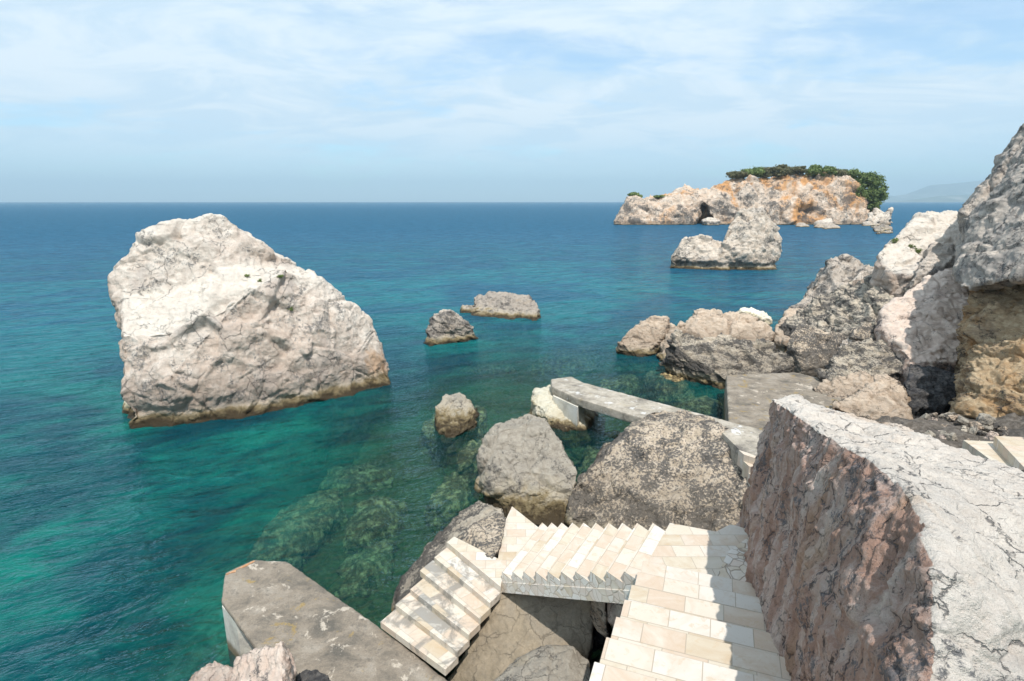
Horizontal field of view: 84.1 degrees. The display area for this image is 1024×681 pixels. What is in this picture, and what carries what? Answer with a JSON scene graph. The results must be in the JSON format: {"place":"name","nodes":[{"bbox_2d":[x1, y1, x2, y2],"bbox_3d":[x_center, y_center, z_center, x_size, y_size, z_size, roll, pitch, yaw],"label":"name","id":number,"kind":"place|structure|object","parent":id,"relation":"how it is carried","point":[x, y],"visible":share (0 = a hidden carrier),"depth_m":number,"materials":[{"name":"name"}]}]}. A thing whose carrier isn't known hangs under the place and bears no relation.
{"place":"outdoors","nodes":[
{"label":"outdoors","id":0,"kind":"place"},
{"bbox_2d":[126,387,397,680],"bbox_3d":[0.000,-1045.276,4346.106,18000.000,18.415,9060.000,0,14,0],"label":"seabed","id":1,"kind":"structure","parent":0,"point":[201,641],"depth_m":18.07,"materials":[{"name":"teal sand"}]},
{"bbox_2d":[246,488,347,571],"bbox_3d":[-6.139,6.182,16.748,2.147,2.733,5.104,3,14,11],"label":"sunken rock","id":2,"kind":"object","parent":1,"relation":"on","point":[301,532],"visible":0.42,"depth_m":15.89,"materials":[{"name":"green stone"}]},
{"bbox_2d":[424,472,472,529],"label":"sunken rock","id":3,"kind":"object","parent":1,"relation":"on","point":[450,499],"visible":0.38,"depth_m":17.11,"materials":[{"name":"green stone"}]},
{"bbox_2d":[418,404,488,466],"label":"sunken rock","id":4,"kind":"object","parent":1,"relation":"on","point":[426,438],"visible":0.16,"depth_m":22.00,"materials":[{"name":"green stone"}]},
{"bbox_2d":[455,438,484,500],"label":"sunken rock","id":5,"kind":"object","parent":1,"relation":"on","point":[466,465],"visible":0.26,"depth_m":19.11,"materials":[{"name":"green stone"}]},
{"bbox_2d":[474,414,576,526],"bbox_3d":[0.348,4.237,16.070,2.782,3.660,4.234,0,14,0],"label":"boulder","id":6,"kind":"object","parent":1,"relation":"on","point":[526,468],"visible":0.69,"depth_m":15.11,"materials":[{"name":"grey stone"}]},
{"bbox_2d":[576,430,621,481],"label":"sunken rock","id":7,"kind":"object","parent":1,"relation":"on","point":[590,452],"visible":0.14,"depth_m":20.52,"materials":[{"name":"green stone"}]},
{"bbox_2d":[0,202,964,680],"bbox_3d":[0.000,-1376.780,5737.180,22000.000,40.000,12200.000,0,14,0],"label":"water","id":8,"kind":"structure","parent":0,"point":[112,524],"depth_m":34.61,"materials":[{"name":"teal liquid"}]},
{"bbox_2d":[122,401,130,413],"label":"sea rock","id":9,"kind":"object","parent":8,"relation":"in","point":[126,407],"visible":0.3,"depth_m":21.95,"materials":[{"name":"beige stone"}]},
{"bbox_2d":[188,661,232,680],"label":"rock","id":10,"kind":"object","parent":8,"relation":"in","point":[214,671],"visible":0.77,"depth_m":8.55,"materials":[{"name":"beige stone"}]},
{"bbox_2d":[107,213,399,487],"bbox_3d":[-11.697,-0.327,25.744,10.393,10.667,10.150,-9,16,-33],"label":"sea rock","id":11,"kind":"object","parent":8,"relation":"on","point":[208,328],"visible":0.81,"depth_m":22.63,"materials":[{"name":"white stone"}]},
{"bbox_2d":[460,291,540,320],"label":"sea rock","id":12,"kind":"object","parent":8,"relation":"in","point":[507,305],"visible":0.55,"depth_m":41.43,"materials":[{"name":"grey stone"}]},
{"bbox_2d":[592,623,612,652],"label":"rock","id":13,"kind":"object","parent":8,"relation":"in","point":[599,639],"visible":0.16,"depth_m":9.45,"materials":[{"name":"black stone"}]},
{"bbox_2d":[613,315,669,373],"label":"rock","id":14,"kind":"object","parent":8,"relation":"in","point":[646,337],"visible":0.72,"depth_m":30.72,"materials":[{"name":"beige stone"}]},
{"bbox_2d":[551,377,761,445],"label":"jetty","id":15,"kind":"object","parent":8,"relation":"in","point":[573,398],"visible":0.59,"depth_m":20.11,"materials":[{"name":"concrete"}]},
{"bbox_2d":[701,217,720,224],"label":"shore rock","id":16,"kind":"object","parent":8,"relation":"in","point":[710,221],"visible":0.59,"depth_m":195.40,"materials":[{"name":"beige stone"}]},
{"bbox_2d":[670,207,782,269],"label":"sea rock","id":17,"kind":"object","parent":8,"relation":"in","point":[753,239],"visible":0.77,"depth_m":68.92,"materials":[{"name":"grey stone"}]},
{"bbox_2d":[613,172,869,224],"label":"island","id":18,"kind":"structure","parent":8,"relation":"in","point":[792,199],"depth_m":203.35,"materials":[{"name":"beige stone"}]},
{"bbox_2d":[627,192,642,197],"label":"bush","id":19,"kind":"object","parent":18,"relation":"on","point":[634,193],"visible":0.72,"depth_m":206.00,"materials":[{"name":"green plant"}]},
{"bbox_2d":[653,195,665,198],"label":"bush","id":20,"kind":"object","parent":18,"relation":"on","point":[657,196],"visible":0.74,"depth_m":206.05,"materials":[{"name":"green plant"}]},
{"bbox_2d":[725,170,749,178],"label":"bush","id":21,"kind":"object","parent":18,"relation":"on","point":[736,174],"visible":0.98,"depth_m":210.21,"materials":[{"name":"green plant"}]},
{"bbox_2d":[741,166,765,177],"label":"bush","id":22,"kind":"object","parent":18,"relation":"on","point":[756,171],"visible":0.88,"depth_m":208.90,"materials":[{"name":"green plant"}]},
{"bbox_2d":[760,167,774,177],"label":"bush","id":23,"kind":"object","parent":18,"relation":"on","point":[768,172],"visible":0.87,"depth_m":209.34,"materials":[{"name":"green plant"}]},
{"bbox_2d":[770,164,801,176],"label":"bush","id":24,"kind":"object","parent":18,"relation":"on","point":[781,170],"visible":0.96,"depth_m":208.60,"materials":[{"name":"green plant"}]},
{"bbox_2d":[788,165,808,174],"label":"bush","id":25,"kind":"object","parent":18,"relation":"on","point":[804,169],"visible":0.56,"depth_m":210.18,"materials":[{"name":"green plant"}]},
{"bbox_2d":[804,164,836,176],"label":"bush","id":26,"kind":"object","parent":18,"relation":"on","point":[814,170],"visible":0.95,"depth_m":208.53,"materials":[{"name":"green plant"}]},
{"bbox_2d":[833,167,849,176],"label":"bush","id":27,"kind":"object","parent":18,"relation":"on","point":[842,172],"visible":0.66,"depth_m":209.01,"materials":[{"name":"green plant"}]},
{"bbox_2d":[834,168,863,179],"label":"bush","id":28,"kind":"object","parent":18,"relation":"on","point":[855,173],"visible":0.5,"depth_m":209.10,"materials":[{"name":"green plant"}]},
{"bbox_2d":[851,172,869,183],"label":"bush","id":29,"kind":"object","parent":18,"relation":"on","point":[859,181],"visible":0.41,"depth_m":209.74,"materials":[{"name":"green plant"}]},
{"bbox_2d":[855,189,873,201],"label":"tree","id":30,"kind":"object","parent":18,"relation":"on","point":[865,193],"visible":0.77,"depth_m":208.86,"materials":[{"name":"green plant"}]},
{"bbox_2d":[856,171,885,192],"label":"tree","id":31,"kind":"object","parent":18,"relation":"on","point":[874,179],"visible":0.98,"depth_m":208.23,"materials":[{"name":"green plant"}]},
{"bbox_2d":[867,200,881,211],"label":"tree","id":32,"kind":"object","parent":18,"relation":"on","point":[871,206],"visible":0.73,"depth_m":209.25,"materials":[{"name":"green plant"}]},
{"bbox_2d":[869,182,888,203],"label":"tree","id":33,"kind":"object","parent":18,"relation":"on","point":[881,193],"visible":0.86,"depth_m":208.21,"materials":[{"name":"green plant"}]},
{"bbox_2d":[737,307,772,324],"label":"rock","id":34,"kind":"object","parent":8,"relation":"in","point":[763,316],"visible":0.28,"depth_m":33.56,"materials":[{"name":"white stone"}]},
{"bbox_2d":[795,222,808,226],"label":"shore rock","id":35,"kind":"object","parent":8,"relation":"in","point":[799,224],"visible":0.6,"depth_m":183.59,"materials":[{"name":"beige stone"}]},
{"bbox_2d":[813,218,839,228],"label":"shore rock","id":36,"kind":"object","parent":8,"relation":"in","point":[826,223],"visible":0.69,"depth_m":186.21,"materials":[{"name":"beige stone"}]},
{"bbox_2d":[789,254,865,308],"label":"rock","id":37,"kind":"object","parent":8,"relation":"in","point":[834,273],"visible":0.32,"depth_m":38.03,"materials":[{"name":"grey stone"}]},
{"bbox_2d":[861,207,893,233],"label":"sea rock","id":38,"kind":"object","parent":8,"relation":"in","point":[878,221],"visible":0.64,"depth_m":196.10,"materials":[{"name":"beige stone"}]},
{"bbox_2d":[0,0,1023,201],"label":"sky","id":39,"kind":"structure","parent":0,"point":[101,100],"materials":[{"name":"blue"}]},
{"bbox_2d":[302,353,1023,672],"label":"ground","id":40,"kind":"structure","parent":0,"point":[418,476],"depth_m":21.47,"materials":[{"name":"green stone"}]},
{"bbox_2d":[229,641,296,680],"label":"rock","id":41,"kind":"object","parent":40,"relation":"on","point":[270,663],"visible":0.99,"depth_m":7.50,"materials":[{"name":"beige stone"}]},
{"bbox_2d":[222,560,446,680],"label":"jetty","id":42,"kind":"object","parent":40,"relation":"on","point":[311,624],"visible":0.91,"depth_m":9.66,"materials":[{"name":"concrete"}]},
{"bbox_2d":[295,669,330,680],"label":"rock","id":43,"kind":"object","parent":42,"relation":"on","point":[309,675],"visible":1,"depth_m":8.32,"materials":[{"name":"grey stone"}]},
{"bbox_2d":[380,507,790,680],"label":"staircase","id":44,"kind":"structure","parent":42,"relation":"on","point":[687,598],"depth_m":7.51,"materials":[{"name":"stone"}]},
{"bbox_2d":[316,462,394,495],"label":"sunken rock","id":45,"kind":"object","parent":40,"relation":"on","point":[359,479],"visible":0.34,"depth_m":19.79,"materials":[{"name":"green stone"}]},
{"bbox_2d":[334,539,399,600],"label":"sunken rock","id":46,"kind":"object","parent":40,"relation":"on","point":[367,570],"visible":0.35,"depth_m":14.70,"materials":[{"name":"green stone"}]},
{"bbox_2d":[342,495,408,554],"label":"sunken rock","id":47,"kind":"object","parent":40,"relation":"on","point":[373,520],"visible":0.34,"depth_m":16.51,"materials":[{"name":"green stone"}]},
{"bbox_2d":[391,500,505,679],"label":"rock","id":48,"kind":"object","parent":40,"relation":"on","point":[468,517],"visible":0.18,"depth_m":11.96,"materials":[{"name":"grey stone"}]},
{"bbox_2d":[456,512,505,558],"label":"rock","id":49,"kind":"object","parent":48,"relation":"on","point":[485,534],"visible":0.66,"depth_m":10.94,"materials":[{"name":"grey stone"}]},
{"bbox_2d":[423,309,477,366],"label":"sea rock","id":50,"kind":"object","parent":40,"relation":"on","point":[445,326],"visible":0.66,"depth_m":33.22,"materials":[{"name":"grey stone"}]},
{"bbox_2d":[433,392,479,475],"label":"sea rock","id":51,"kind":"object","parent":40,"relation":"on","point":[456,421],"visible":0.81,"depth_m":20.51,"materials":[{"name":"grey stone"}]},
{"bbox_2d":[456,361,516,376],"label":"sunken rock","id":52,"kind":"object","parent":40,"relation":"on","point":[488,369],"visible":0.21,"depth_m":32.77,"materials":[{"name":"teal stone"}]},
{"bbox_2d":[447,592,593,680],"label":"boulder","id":53,"kind":"object","parent":40,"relation":"on","point":[513,627],"visible":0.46,"depth_m":9.17,"materials":[{"name":"beige stone"}]},
{"bbox_2d":[494,645,590,680],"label":"boulder","id":54,"kind":"object","parent":40,"relation":"on","point":[556,663],"visible":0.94,"depth_m":8.28,"materials":[{"name":"grey stone"}]},
{"bbox_2d":[526,353,604,379],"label":"sunken rock","id":55,"kind":"object","parent":40,"relation":"on","point":[560,365],"visible":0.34,"depth_m":32.23,"materials":[{"name":"teal stone"}]},
{"bbox_2d":[528,385,605,464],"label":"sea rock","id":56,"kind":"object","parent":40,"relation":"on","point":[590,429],"visible":0.5,"depth_m":20.82,"materials":[{"name":"beige stone"}]},
{"bbox_2d":[590,601,609,637],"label":"rock","id":57,"kind":"object","parent":40,"relation":"on","point":[598,614],"visible":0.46,"depth_m":8.69,"materials":[{"name":"grey stone"}]},
{"bbox_2d":[606,602,622,628],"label":"rock","id":58,"kind":"object","parent":40,"relation":"on","point":[614,610],"visible":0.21,"depth_m":8.29,"materials":[{"name":"grey stone"}]},
{"bbox_2d":[600,374,641,397],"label":"sunken rock","id":59,"kind":"object","parent":40,"relation":"on","point":[628,384],"visible":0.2,"depth_m":28.10,"materials":[{"name":"teal stone"}]},
{"bbox_2d":[564,410,748,530],"bbox_3d":[3.764,3.848,15.406,4.919,3.117,5.875,0,14,0],"label":"boulder","id":60,"kind":"object","parent":40,"relation":"on","point":[664,469],"visible":0.69,"depth_m":14.26,"materials":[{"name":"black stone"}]},
{"bbox_2d":[639,368,694,405],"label":"sunken rock","id":61,"kind":"object","parent":40,"relation":"on","point":[662,385],"visible":0.32,"depth_m":26.37,"materials":[{"name":"teal stone"}]},
{"bbox_2d":[673,395,722,418],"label":"sunken rock","id":62,"kind":"object","parent":40,"relation":"on","point":[705,405],"visible":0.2,"depth_m":24.45,"materials":[{"name":"green stone"}]},
{"bbox_2d":[655,308,775,369],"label":"rock","id":63,"kind":"object","parent":40,"relation":"on","point":[702,323],"visible":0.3,"depth_m":30.97,"materials":[{"name":"beige stone"}]},
{"bbox_2d":[658,329,794,404],"bbox_3d":[10.063,1.324,26.550,6.074,3.388,3.912,0,14,0],"label":"rock","id":64,"kind":"object","parent":40,"relation":"on","point":[704,366],"visible":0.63,"depth_m":26.03,"materials":[{"name":"grey stone"}]},
{"bbox_2d":[722,427,758,486],"bbox_3d":[6.375,3.321,13.520,1.705,1.085,3.922,0,14,0],"label":"path stair","id":65,"kind":"object","parent":40,"relation":"on","point":[742,444],"visible":0.23,"depth_m":14.19,"materials":[{"name":"stone"}]},
{"bbox_2d":[722,372,841,430],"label":"platform","id":66,"kind":"structure","parent":40,"relation":"on","point":[748,398],"depth_m":21.31,"materials":[{"name":"concrete"}]},
{"bbox_2d":[772,308,799,352],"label":"rock","id":67,"kind":"object","parent":40,"relation":"on","point":[781,340],"visible":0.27,"depth_m":30.31,"materials":[{"name":"beige stone"}]},
{"bbox_2d":[786,324,845,377],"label":"rock","id":68,"kind":"object","parent":40,"relation":"on","point":[811,350],"visible":0.51,"depth_m":25.55,"materials":[{"name":"black stone"}]},
{"bbox_2d":[812,370,873,398],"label":"rock","id":69,"kind":"object","parent":40,"relation":"on","point":[842,387],"visible":0.38,"depth_m":21.55,"materials":[{"name":"beige stone"}]},
{"bbox_2d":[779,274,909,338],"bbox_3d":[18.480,-0.894,30.944,6.602,6.018,11.188,13,19,43],"label":"rock","id":70,"kind":"object","parent":40,"relation":"on","point":[846,310],"visible":0.34,"depth_m":29.77,"materials":[{"name":"grey stone"}]},
{"bbox_2d":[852,273,863,286],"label":"rock","id":71,"kind":"object","parent":70,"relation":"on","point":[858,277],"visible":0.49,"depth_m":32.52,"materials":[{"name":"white stone"}]},
{"bbox_2d":[870,210,959,296],"bbox_3d":[22.651,-4.620,30.943,9.660,4.813,3.591,-13,19,-42],"label":"rock","id":72,"kind":"object","parent":70,"relation":"on","point":[896,266],"visible":0.48,"depth_m":29.68,"materials":[{"name":"white stone"}]},
{"bbox_2d":[910,242,955,288],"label":"rock","id":73,"kind":"object","parent":70,"relation":"on","point":[937,256],"visible":0.34,"depth_m":27.47,"materials":[{"name":"grey stone"}]},
{"bbox_2d":[838,338,860,348],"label":"rock","id":74,"kind":"object","parent":40,"relation":"on","point":[847,340],"visible":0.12,"depth_m":24.45,"materials":[{"name":"grey stone"}]},
{"bbox_2d":[814,338,902,381],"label":"rock","id":75,"kind":"object","parent":40,"relation":"on","point":[870,356],"visible":0.34,"depth_m":22.87,"materials":[{"name":"grey stone"}]},
{"bbox_2d":[848,323,876,341],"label":"rock","id":76,"kind":"object","parent":40,"relation":"on","point":[863,332],"visible":0.25,"depth_m":24.48,"materials":[{"name":"black stone"}]},
{"bbox_2d":[851,264,873,286],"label":"rock","id":77,"kind":"object","parent":40,"relation":"on","point":[868,269],"visible":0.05,"depth_m":33.51,"materials":[{"name":"grey stone"}]},
{"bbox_2d":[832,373,912,419],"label":"rock","id":78,"kind":"object","parent":40,"relation":"on","point":[885,394],"visible":0.54,"depth_m":19.47,"materials":[{"name":"beige stone"}]},
{"bbox_2d":[736,394,1023,680],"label":"split block","id":79,"kind":"structure","parent":40,"relation":"on","point":[882,551],"depth_m":3.43,"materials":[{"name":"grey stone"}]},
{"bbox_2d":[874,267,968,384],"bbox_3d":[18.304,-0.416,25.152,3.658,5.271,9.296,10,17,34],"label":"rock","id":80,"kind":"object","parent":40,"relation":"on","point":[917,324],"visible":0.59,"depth_m":23.55,"materials":[{"name":"grey stone"}]},
{"bbox_2d":[920,413,930,419],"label":"stone","id":81,"kind":"object","parent":40,"relation":"on","point":[926,416],"visible":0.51,"depth_m":15.86,"materials":[{"name":"grey stone"}]},
{"bbox_2d":[903,364,956,418],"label":"rock","id":82,"kind":"object","parent":40,"relation":"on","point":[929,389],"visible":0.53,"depth_m":20.75,"materials":[{"name":"grey stone"}]},
{"bbox_2d":[925,430,935,436],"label":"stone","id":83,"kind":"object","parent":40,"relation":"on","point":[931,433],"visible":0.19,"depth_m":14.10,"materials":[{"name":"grey stone"}]},
{"bbox_2d":[930,412,937,417],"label":"stone","id":84,"kind":"object","parent":40,"relation":"on","point":[934,415],"visible":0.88,"depth_m":16.00,"materials":[{"name":"grey stone"}]},
{"bbox_2d":[939,412,956,422],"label":"stone","id":85,"kind":"object","parent":40,"relation":"on","point":[945,416],"visible":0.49,"depth_m":15.89,"materials":[{"name":"grey stone"}]},
{"bbox_2d":[943,433,957,440],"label":"stone","id":86,"kind":"object","parent":40,"relation":"on","point":[950,436],"visible":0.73,"depth_m":13.83,"materials":[{"name":"grey stone"}]},
{"bbox_2d":[948,415,955,420],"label":"stone","id":87,"kind":"object","parent":40,"relation":"on","point":[952,417],"visible":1,"depth_m":15.49,"materials":[{"name":"beige stone"}]},
{"bbox_2d":[960,425,968,432],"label":"stone","id":88,"kind":"object","parent":40,"relation":"on","point":[964,428],"visible":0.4,"depth_m":14.44,"materials":[{"name":"beige stone"}]},
{"bbox_2d":[968,426,978,434],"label":"stone","id":89,"kind":"object","parent":40,"relation":"on","point":[973,430],"visible":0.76,"depth_m":14.34,"materials":[{"name":"grey stone"}]},
{"bbox_2d":[967,421,983,429],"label":"stone","id":90,"kind":"object","parent":40,"relation":"on","point":[977,424],"visible":0.84,"depth_m":14.54,"materials":[{"name":"beige stone"}]},
{"bbox_2d":[977,431,986,435],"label":"stone","id":91,"kind":"object","parent":40,"relation":"on","point":[982,433],"visible":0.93,"depth_m":14.14,"materials":[{"name":"grey stone"}]},
{"bbox_2d":[975,413,995,425],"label":"stone","id":92,"kind":"object","parent":40,"relation":"on","point":[985,419],"visible":0.66,"depth_m":14.94,"materials":[{"name":"grey stone"}]},
{"bbox_2d":[981,424,993,431],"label":"stone","id":93,"kind":"object","parent":40,"relation":"on","point":[987,428],"visible":0.59,"depth_m":14.84,"materials":[{"name":"grey stone"}]},
{"bbox_2d":[984,431,998,439],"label":"stone","id":94,"kind":"object","parent":40,"relation":"on","point":[990,435],"visible":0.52,"depth_m":13.90,"materials":[{"name":"beige stone"}]},
{"bbox_2d":[962,436,1023,469],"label":"stair slabs","id":95,"kind":"structure","parent":40,"relation":"on","point":[1008,450],"depth_m":11.13,"materials":[{"name":"stone"}]},
{"bbox_2d":[992,421,1001,430],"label":"stone","id":96,"kind":"object","parent":40,"relation":"on","point":[996,425],"visible":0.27,"depth_m":14.98,"materials":[{"name":"grey stone"}]},
{"bbox_2d":[997,425,1006,430],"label":"stone","id":97,"kind":"object","parent":40,"relation":"on","point":[1003,427],"visible":0.53,"depth_m":14.83,"materials":[{"name":"grey stone"}]},
{"bbox_2d":[997,429,1008,434],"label":"stone","id":98,"kind":"object","parent":40,"relation":"on","point":[1000,431],"visible":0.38,"depth_m":14.54,"materials":[{"name":"grey stone"}]},
{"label":"stone","id":99,"kind":"object","parent":40,"relation":"on","visible":0},
{"bbox_2d":[956,415,969,425],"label":"stone","id":100,"kind":"object","parent":99,"relation":"on","point":[962,420],"visible":0.88,"depth_m":15.27,"materials":[{"name":"grey stone"}]},
{"bbox_2d":[892,194,971,201],"bbox_3d":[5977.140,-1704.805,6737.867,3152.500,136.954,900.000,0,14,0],"label":"hills","id":101,"kind":"structure","parent":0,"point":[955,198],"depth_m":6584.23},
{"bbox_2d":[881,180,984,201],"bbox_3d":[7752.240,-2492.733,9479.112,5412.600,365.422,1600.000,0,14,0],"label":"hills","id":102,"kind":"structure","parent":0,"point":[965,188],"depth_m":9222.73,"materials":[{"name":"blue"}]},
{"bbox_2d":[948,123,1023,418],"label":"cliff","id":103,"kind":"structure","parent":0,"point":[988,268],"depth_m":19.44,"materials":[{"name":"grey stone"}]}
]}

